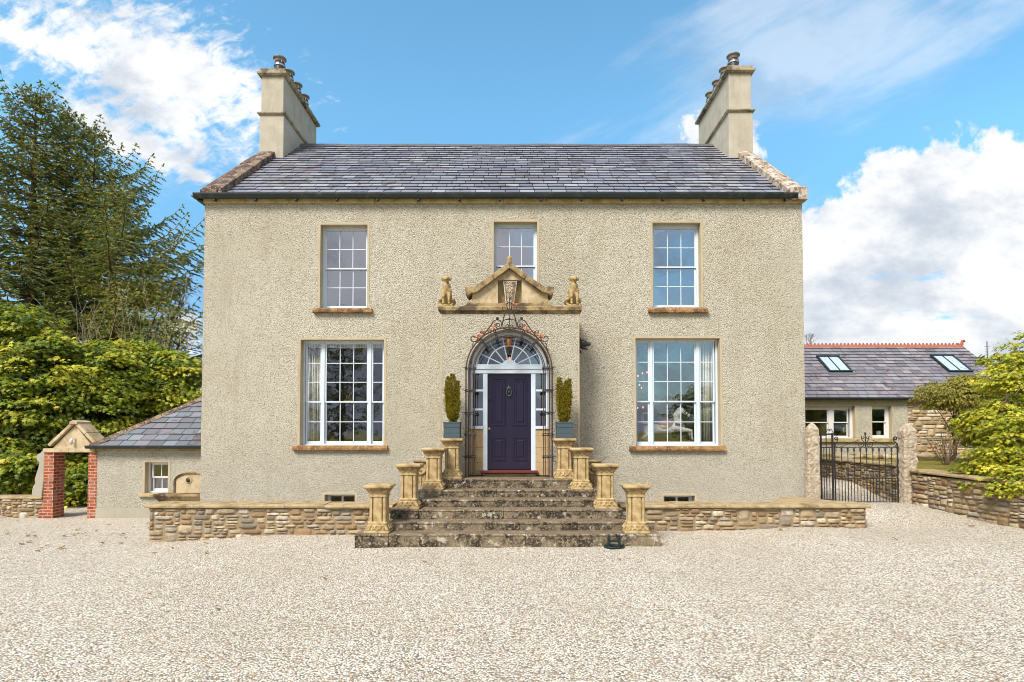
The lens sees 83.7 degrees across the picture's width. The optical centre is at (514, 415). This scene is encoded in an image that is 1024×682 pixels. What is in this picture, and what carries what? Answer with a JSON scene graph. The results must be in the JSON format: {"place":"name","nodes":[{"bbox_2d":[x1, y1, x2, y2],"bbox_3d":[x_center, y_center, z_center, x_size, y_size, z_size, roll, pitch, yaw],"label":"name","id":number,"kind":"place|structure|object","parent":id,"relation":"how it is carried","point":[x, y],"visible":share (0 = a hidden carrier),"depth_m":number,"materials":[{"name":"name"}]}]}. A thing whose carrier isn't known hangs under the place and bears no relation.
{"place":"outdoors","nodes":[
{"label":"outdoors","id":0,"kind":"place"},
{"bbox_2d":[0,477,1023,681],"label":"gravel forecourt","id":1,"kind":"structure","parent":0,"point":[932,595],"depth_m":6.20,"materials":[{"name":"beige gravel"}]},
{"bbox_2d":[0,302,98,494],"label":"maple tree","id":2,"kind":"object","parent":1,"relation":"on","point":[26,358],"visible":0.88,"depth_m":16.05,"materials":[{"name":"green plant"}]},
{"bbox_2d":[12,338,162,508],"bbox_3d":[-13.003,0.356,17.383,3.684,5.608,3.912,-2,-2,44],"label":"maple tree","id":3,"kind":"object","parent":1,"relation":"on","point":[119,390],"visible":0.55,"depth_m":16.95,"materials":[{"name":"green plant"}]},
{"bbox_2d":[92,335,201,433],"bbox_3d":[-11.881,0.016,19.128,4.864,5.329,3.534,0,-2,-11],"label":"maple tree","id":4,"kind":"object","parent":1,"relation":"on","point":[175,384],"visible":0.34,"depth_m":18.33,"materials":[{"name":"green plant"}]},
{"bbox_2d":[144,501,397,541],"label":"terrace wall","id":5,"kind":"structure","parent":1,"relation":"on","point":[171,521],"depth_m":10.75,"materials":[{"name":"stone"}]},
{"bbox_2d":[355,476,660,547],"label":"stone steps","id":6,"kind":"structure","parent":1,"relation":"on","point":[485,512],"depth_m":10.13,"materials":[{"name":"grey stone"}]},
{"bbox_2d":[363,483,395,533],"bbox_3d":[-2.302,1.570,9.718,0.456,0.800,0.456,0,-2,0],"label":"stone pedestal","id":7,"kind":"object","parent":6,"relation":"on","point":[379,521],"visible":1,"depth_m":9.58,"materials":[{"name":"beige stone"}]},
{"bbox_2d":[395,463,423,508],"bbox_3d":[-1.930,1.284,10.466,0.456,0.800,0.456,0,-2,0],"label":"stone pedestal","id":8,"kind":"object","parent":6,"relation":"on","point":[409,498],"visible":1,"depth_m":10.32,"materials":[{"name":"beige stone"}]},
{"bbox_2d":[413,460,425,486],"bbox_3d":[-1.912,1.183,11.748,0.310,0.530,0.324,0,-2,0],"label":"scroll console","id":9,"kind":"object","parent":6,"relation":"on","point":[422,476],"visible":0.44,"depth_m":11.62,"materials":[{"name":"stone"}]},
{"bbox_2d":[421,447,446,489],"bbox_3d":[-1.579,1.030,11.174,0.456,0.800,0.456,0,-2,0],"label":"stone pedestal","id":10,"kind":"object","parent":6,"relation":"on","point":[434,479],"visible":1,"depth_m":11.03,"materials":[{"name":"beige stone"}]},
{"bbox_2d":[440,438,464,478],"bbox_3d":[-1.263,0.861,11.540,0.456,0.800,0.456,0,-2,0],"label":"stone pedestal","id":11,"kind":"object","parent":6,"relation":"on","point":[452,469],"visible":1,"depth_m":11.40,"materials":[{"name":"beige stone"}]},
{"bbox_2d":[443,422,461,437],"bbox_3d":[-1.263,0.296,11.556,0.346,0.330,0.346,0,-2,0],"label":"planter box","id":12,"kind":"object","parent":11,"relation":"on","point":[452,429],"visible":0.93,"depth_m":11.39,"materials":[{"name":"paint"}]},
{"bbox_2d":[443,373,461,421],"bbox_3d":[-1.269,-0.344,11.576,0.408,1.056,0.335,0,-2,0],"label":"potted yew","id":13,"kind":"object","parent":12,"relation":"on","point":[452,400],"visible":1,"depth_m":11.52,"materials":[{"name":"green plant"}]},
{"bbox_2d":[462,296,555,476],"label":"iron arch","id":14,"kind":"structure","parent":6,"relation":"on","point":[473,413],"depth_m":11.78,"materials":[{"name":"black metal"}]},
{"bbox_2d":[505,335,512,352],"bbox_3d":[-0.124,-1.560,11.791,0.157,0.590,0.157,1,-2,-22],"label":"hanging lantern","id":15,"kind":"object","parent":14,"relation":"hanging from","point":[508,340],"visible":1,"depth_m":11.76,"materials":[{"name":"orange glass"}]},
{"bbox_2d":[552,438,576,478],"bbox_3d":[0.994,0.861,11.540,0.456,0.800,0.456,0,-2,-1],"label":"stone pedestal","id":16,"kind":"object","parent":6,"relation":"on","point":[564,470],"visible":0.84,"depth_m":11.40,"materials":[{"name":"beige stone"}]},
{"bbox_2d":[555,422,573,437],"bbox_3d":[0.994,0.296,11.556,0.346,0.330,0.346,0,-2,0],"label":"planter box","id":17,"kind":"object","parent":16,"relation":"on","point":[564,429],"visible":0.97,"depth_m":11.39,"materials":[{"name":"paint"}]},
{"bbox_2d":[555,376,573,421],"bbox_3d":[1.003,-0.307,11.569,0.402,0.984,0.331,0,-2,0],"label":"potted yew","id":18,"kind":"object","parent":17,"relation":"on","point":[564,397],"visible":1,"depth_m":11.52,"materials":[{"name":"green plant"}]},
{"bbox_2d":[568,447,593,489],"bbox_3d":[1.290,1.030,11.174,0.456,0.800,0.456,0,-2,1],"label":"stone pedestal","id":19,"kind":"object","parent":6,"relation":"on","point":[581,480],"visible":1,"depth_m":11.03,"materials":[{"name":"beige stone"}]},
{"bbox_2d":[589,460,601,486],"bbox_3d":[1.615,1.183,11.748,0.310,0.530,0.324,0,-2,0],"label":"scroll console","id":20,"kind":"object","parent":6,"relation":"on","point":[592,476],"visible":0.51,"depth_m":11.62,"materials":[{"name":"stone"}]},
{"bbox_2d":[591,463,618,508],"bbox_3d":[1.650,1.284,10.466,0.456,0.800,0.456,0,-2,2],"label":"stone pedestal","id":21,"kind":"object","parent":6,"relation":"on","point":[605,499],"visible":1,"depth_m":10.32,"materials":[{"name":"beige stone"}]},
{"bbox_2d":[620,483,650,533],"bbox_3d":[2.042,1.570,9.718,0.456,0.800,0.456,0,-2,2],"label":"stone pedestal","id":22,"kind":"object","parent":6,"relation":"on","point":[635,523],"visible":1,"depth_m":9.58,"materials":[{"name":"beige stone"}]},
{"bbox_2d":[603,534,624,548],"bbox_3d":[1.611,2.052,9.303,0.350,0.250,0.250,0,-2,0],"label":"boot scraper","id":23,"kind":"object","parent":1,"relation":"on","point":[613,546],"visible":0.98,"depth_m":9.29,"materials":[{"name":"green metal"}]},
{"bbox_2d":[616,497,870,530],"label":"terrace wall","id":24,"kind":"structure","parent":1,"relation":"on","point":[782,512],"depth_m":10.75,"materials":[{"name":"stone"}]},
{"bbox_2d":[804,423,820,498],"bbox_3d":[6.661,1.115,12.810,0.296,1.915,0.210,0,-2,0],"label":"gate post","id":25,"kind":"object","parent":1,"relation":"on","point":[812,485],"visible":0.86,"depth_m":12.73,"materials":[{"name":"stone"}]},
{"bbox_2d":[819,429,834,499],"bbox_3d":[7.017,1.110,12.843,0.337,1.628,0.060,0,-2,0],"label":"iron side panel","id":26,"kind":"object","parent":1,"relation":"on","point":[832,444],"visible":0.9,"depth_m":12.83,"materials":[{"name":"black metal"}]},
{"bbox_2d":[897,424,917,503],"bbox_3d":[8.750,1.141,12.740,0.334,1.923,0.279,0,-2,0],"label":"gate post","id":27,"kind":"object","parent":1,"relation":"on","point":[907,446],"visible":0.8,"depth_m":12.64,"materials":[{"name":"stone"}]},
{"bbox_2d":[834,432,898,502],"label":"iron gate","id":28,"kind":"structure","parent":27,"relation":"attached to","point":[866,451],"depth_m":12.83,"materials":[{"name":"black metal"}]},
{"bbox_2d":[0,0,1023,391],"label":"sky","id":29,"kind":"structure","parent":0,"point":[901,122],"materials":[{"name":"blue"}]},
{"bbox_2d":[822,454,989,477],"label":"lawn","id":30,"kind":"structure","parent":0,"point":[930,463],"depth_m":15.77,"materials":[{"name":"green plant"}]},
{"bbox_2d":[804,333,813,343],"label":"bare tree","id":31,"kind":"object","parent":30,"relation":"on","point":[811,337],"visible":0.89,"depth_m":31.99,"materials":[{"name":"grey plant"}]},
{"bbox_2d":[838,453,853,458],"bbox_3d":[9.958,1.253,17.191,0.486,0.228,0.318,0,-2,0],"label":"border rock","id":32,"kind":"object","parent":30,"relation":"on","point":[849,456],"visible":0.49,"depth_m":17.06,"materials":[{"name":"stone"}]},
{"bbox_2d":[855,454,865,457],"bbox_3d":[10.727,1.278,17.781,0.378,0.157,0.277,0,-2,0],"label":"border rock","id":33,"kind":"object","parent":30,"relation":"on","point":[858,456],"visible":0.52,"depth_m":17.70,"materials":[{"name":"stone"}]},
{"bbox_2d":[867,453,882,458],"bbox_3d":[10.947,1.259,17.392,0.513,0.227,0.354,0,-2,0],"label":"border rock","id":34,"kind":"object","parent":30,"relation":"on","point":[875,455],"visible":0.59,"depth_m":17.27,"materials":[{"name":"stone"}]},
{"bbox_2d":[882,454,890,458],"bbox_3d":[11.338,1.268,17.504,0.451,0.195,0.292,0,-2,0],"label":"border rock","id":35,"kind":"object","parent":30,"relation":"on","point":[888,456],"visible":0.43,"depth_m":17.39,"materials":[{"name":"stone"}]},
{"bbox_2d":[925,453,937,457],"bbox_3d":[12.913,1.277,17.806,0.514,0.228,0.372,0,-2,0],"label":"border rock","id":36,"kind":"object","parent":30,"relation":"on","point":[929,455],"visible":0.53,"depth_m":17.68,"materials":[{"name":"stone"}]},
{"bbox_2d":[925,431,962,464],"bbox_3d":[11.117,0.834,14.803,1.116,1.029,0.235,0,-2,0],"label":"bare shrub","id":37,"kind":"object","parent":30,"relation":"on","point":[948,461],"visible":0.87,"depth_m":14.77,"materials":[{"name":"brown plant"}]},
{"bbox_2d":[908,373,1021,460],"bbox_3d":[12.351,0.071,15.467,2.885,2.514,1.831,-1,-2,32],"label":"leafy shrub","id":38,"kind":"object","parent":30,"relation":"on","point":[949,395],"visible":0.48,"depth_m":15.34,"materials":[{"name":"green plant"}]},
{"bbox_2d":[948,352,1023,501],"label":"leafy shrub","id":39,"kind":"object","parent":30,"relation":"on","point":[994,434],"visible":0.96,"depth_m":11.20,"materials":[{"name":"green plant"}]},
{"bbox_2d":[961,330,1023,396],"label":"leafy shrub","id":40,"kind":"object","parent":30,"relation":"on","point":[987,361],"visible":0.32,"depth_m":13.40,"materials":[{"name":"green plant"}]},
{"bbox_3d":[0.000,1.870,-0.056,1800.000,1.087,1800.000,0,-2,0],"label":"ground","id":41,"kind":"structure","parent":0,"visible":0},
{"bbox_2d":[0,495,42,517],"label":"boundary wall","id":42,"kind":"structure","parent":41,"relation":"on","point":[20,506],"depth_m":14.17,"materials":[{"name":"stone"}]},
{"bbox_2d":[0,70,132,434],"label":"spruce tree","id":43,"kind":"object","parent":41,"relation":"on","point":[32,221],"visible":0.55,"depth_m":24.80,"materials":[{"name":"green plant"}]},
{"bbox_2d":[32,420,103,517],"bbox_3d":[-11.191,1.474,14.353,1.675,2.704,0.500,0,-2,0],"label":"brick gateway","id":44,"kind":"object","parent":41,"relation":"on","point":[49,486],"visible":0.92,"depth_m":14.19,"materials":[{"name":"brick"}]},
{"bbox_2d":[0,104,142,355],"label":"spruce tree","id":45,"kind":"object","parent":41,"relation":"on","point":[67,136],"visible":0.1,"depth_m":26.70,"materials":[{"name":"green plant"}]},
{"bbox_2d":[29,113,192,358],"bbox_3d":[-18.585,-5.412,25.352,6.693,16.724,7.549,0,-2,-16],"label":"spruce tree","id":46,"kind":"object","parent":41,"relation":"on","point":[93,172],"visible":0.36,"depth_m":25.84,"materials":[{"name":"green plant"}]},
{"bbox_2d":[38,269,197,375],"bbox_3d":[-14.212,-3.146,20.591,5.511,4.629,1.451,0,-2,0],"label":"bare sapling","id":47,"kind":"object","parent":41,"relation":"on","point":[82,327],"visible":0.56,"depth_m":20.64,"materials":[{"name":"beige"}]},
{"bbox_2d":[35,171,204,366],"bbox_3d":[-15.115,-3.633,23.313,8.330,13.047,6.823,0,-2,0],"label":"spruce tree","id":48,"kind":"object","parent":41,"relation":"on","point":[117,249],"visible":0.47,"depth_m":23.31,"materials":[{"name":"green plant"}]},
{"bbox_2d":[64,265,202,374],"bbox_3d":[-14.524,-1.599,22.977,6.614,8.795,3.946,0,-2,0],"label":"maple tree","id":49,"kind":"object","parent":41,"relation":"on","point":[178,308],"visible":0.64,"depth_m":22.60,"materials":[{"name":"green plant"}]},
{"bbox_2d":[84,396,201,517],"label":"outhouse","id":50,"kind":"structure","parent":41,"relation":"on","point":[140,464],"depth_m":14.17,"materials":[{"name":"paint"}]},
{"bbox_2d":[138,460,169,496],"bbox_3d":[-8.864,1.557,14.250,0.840,0.897,0.340,0,-2,0],"label":"window","id":51,"kind":"structure","parent":50,"relation":"in","point":[148,465],"depth_m":14.28,"materials":[{"name":"paint"}]},
{"bbox_2d":[153,472,200,501],"bbox_3d":[-7.904,1.764,13.917,1.529,0.775,0.467,0,-2,0],"label":"wall fountain","id":52,"kind":"object","parent":50,"relation":"attached to","point":[186,486],"depth_m":14.04,"materials":[{"name":"stone"}]},
{"bbox_2d":[191,52,807,501],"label":"country house","id":53,"kind":"structure","parent":41,"relation":"on","point":[671,256],"depth_m":13.09,"materials":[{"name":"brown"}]},
{"bbox_2d":[308,348,320,440],"bbox_3d":[-4.617,-0.477,13.355,0.440,2.337,0.100,0,-2,0],"label":"curtain","id":54,"kind":"object","parent":53,"relation":"hanging from","point":[314,356],"visible":0.48,"depth_m":13.34,"materials":[{"name":"white fabric"}]},
{"bbox_2d":[322,492,356,501],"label":"basement window","id":55,"kind":"structure","parent":53,"relation":"in","point":[330,494],"depth_m":12.95,"materials":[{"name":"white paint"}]},
{"bbox_2d":[292,337,387,449],"bbox_3d":[-3.957,-0.491,13.141,2.142,2.573,0.439,0,-2,0],"label":"window","id":56,"kind":"structure","parent":53,"relation":"in","point":[302,432],"depth_m":13.20,"materials":[{"name":"white paint"}]},
{"bbox_2d":[312,222,371,312],"bbox_3d":[-3.928,-3.381,13.202,1.340,2.097,0.388,0,-2,0],"label":"window","id":57,"kind":"structure","parent":53,"relation":"in","point":[323,227],"depth_m":13.25,"materials":[{"name":"white paint"}]},
{"bbox_2d":[308,345,382,347],"bbox_3d":[-3.938,-1.647,13.332,1.912,0.160,0.005,0,-2,0],"label":"roller blind","id":58,"kind":"object","parent":53,"relation":"attached to","point":[344,346],"visible":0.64,"depth_m":13.33,"materials":[{"name":"white fabric"}]},
{"bbox_2d":[438,276,455,305],"bbox_3d":[-1.456,-2.627,12.193,0.378,0.672,0.418,0,-2,0],"label":"dog statue","id":59,"kind":"object","parent":53,"relation":"on","point":[446,299],"visible":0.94,"depth_m":12.09,"materials":[{"name":"stone"}]},
{"bbox_2d":[488,374,530,468],"bbox_3d":[-0.123,0.129,12.274,0.921,2.052,0.095,0,-2,0],"label":"front door","id":60,"kind":"structure","parent":53,"relation":"in","point":[509,395],"depth_m":12.27,"materials":[{"name":"paint"}]},
{"bbox_2d":[492,219,538,282],"bbox_3d":[0.028,-3.416,13.203,1.306,2.166,0.388,0,-2,0],"label":"window","id":61,"kind":"structure","parent":53,"relation":"in","point":[497,224],"depth_m":13.29,"materials":[{"name":"white paint"}]},
{"bbox_2d":[564,276,581,305],"bbox_3d":[1.242,-2.627,12.193,0.378,0.672,0.418,0,-2,-6],"label":"dog statue","id":62,"kind":"object","parent":53,"relation":"on","point":[572,299],"visible":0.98,"depth_m":12.09,"materials":[{"name":"stone"}]},
{"bbox_2d":[579,336,590,353],"bbox_3d":[1.429,-1.536,12.384,0.408,0.384,0.222,0,-2,0],"label":"gargoyle head","id":63,"kind":"object","parent":53,"relation":"attached to","point":[583,343],"visible":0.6,"depth_m":12.29},
{"bbox_2d":[637,345,647,412],"bbox_3d":[3.454,-0.986,15.514,0.282,1.868,0.353,1,-2,-27],"label":"chandelier","id":64,"kind":"object","parent":53,"relation":"hanging from","point":[642,376],"visible":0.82,"depth_m":15.54,"materials":[{"name":"gold metal"}]},
{"bbox_2d":[641,412,647,439],"bbox_3d":[3.240,0.325,14.197,0.240,0.800,0.240,0,-2,0],"label":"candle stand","id":65,"kind":"object","parent":53,"relation":"in","point":[644,427],"visible":0.48,"depth_m":14.13,"materials":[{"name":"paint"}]},
{"bbox_2d":[637,407,693,441],"bbox_3d":[3.610,0.207,13.600,1.444,0.900,0.400,0,-2,0],"label":"rocking horse","id":66,"kind":"object","parent":53,"relation":"in","point":[661,426],"visible":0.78,"depth_m":13.50},
{"bbox_2d":[629,336,726,450],"bbox_3d":[3.680,-0.503,13.141,2.175,2.618,0.439,0,-2,0],"label":"window","id":67,"kind":"structure","parent":53,"relation":"in","point":[717,403],"depth_m":13.20,"materials":[{"name":"white paint"}]},
{"bbox_2d":[648,220,708,312],"bbox_3d":[3.718,-3.404,13.203,1.351,2.143,0.388,0,-2,0],"label":"window","id":68,"kind":"structure","parent":53,"relation":"in","point":[696,225],"depth_m":13.25,"materials":[{"name":"white paint"}]},
{"bbox_2d":[661,493,696,500],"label":"basement window","id":69,"kind":"structure","parent":53,"relation":"in","point":[676,495],"depth_m":12.95,"materials":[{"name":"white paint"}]},
{"bbox_2d":[700,343,714,441],"bbox_3d":[4.465,-0.504,13.355,0.387,2.413,0.100,0,-2,0],"label":"curtain","id":70,"kind":"object","parent":53,"relation":"hanging from","point":[706,394],"visible":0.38,"depth_m":13.34,"materials":[{"name":"white fabric"}]},
{"bbox_2d":[819,457,897,500],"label":"path wall","id":71,"kind":"structure","parent":41,"relation":"on","point":[850,463],"depth_m":13.96,"materials":[{"name":"stone"}]},
{"bbox_2d":[804,340,992,454],"bbox_3d":[11.486,-0.438,22.842,13.174,5.231,6.117,0,-2,0],"label":"slate roofed annex","id":72,"kind":"object","parent":41,"relation":"on","point":[856,391],"visible":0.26,"depth_m":20.74,"materials":[{"name":"black"}]},
{"bbox_2d":[818,423,825,435],"bbox_3d":[11.233,0.492,20.895,0.320,0.500,0.312,0,-2,0],"label":"yellow vase","id":73,"kind":"object","parent":72,"relation":"in","point":[822,427],"visible":0.57,"depth_m":20.79,"materials":[{"name":"glass"}]},
{"bbox_2d":[805,405,856,438],"bbox_3d":[10.843,0.216,20.139,2.204,1.182,0.286,0,-2,0],"label":"window","id":74,"kind":"structure","parent":72,"relation":"in","point":[851,413],"depth_m":20.17,"materials":[{"name":"paint"}]},
{"bbox_2d":[840,428,845,435],"bbox_3d":[11.826,0.597,20.591,0.220,0.320,0.214,0,-2,0],"label":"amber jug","id":75,"kind":"object","parent":72,"relation":"in","point":[842,431],"visible":0.8,"depth_m":20.52,"materials":[{"name":"yellow glass"}]},
{"bbox_2d":[870,404,892,437],"bbox_3d":[12.827,0.199,20.140,0.789,1.182,0.286,0,-2,0],"label":"window","id":76,"kind":"structure","parent":72,"relation":"in","point":[888,408],"depth_m":20.13,"materials":[{"name":"paint"}]},
{"bbox_2d":[909,469,1023,528],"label":"garden wall","id":77,"kind":"structure","parent":41,"relation":"on","point":[939,492],"depth_m":11.04,"materials":[{"name":"stone"}]}
]}

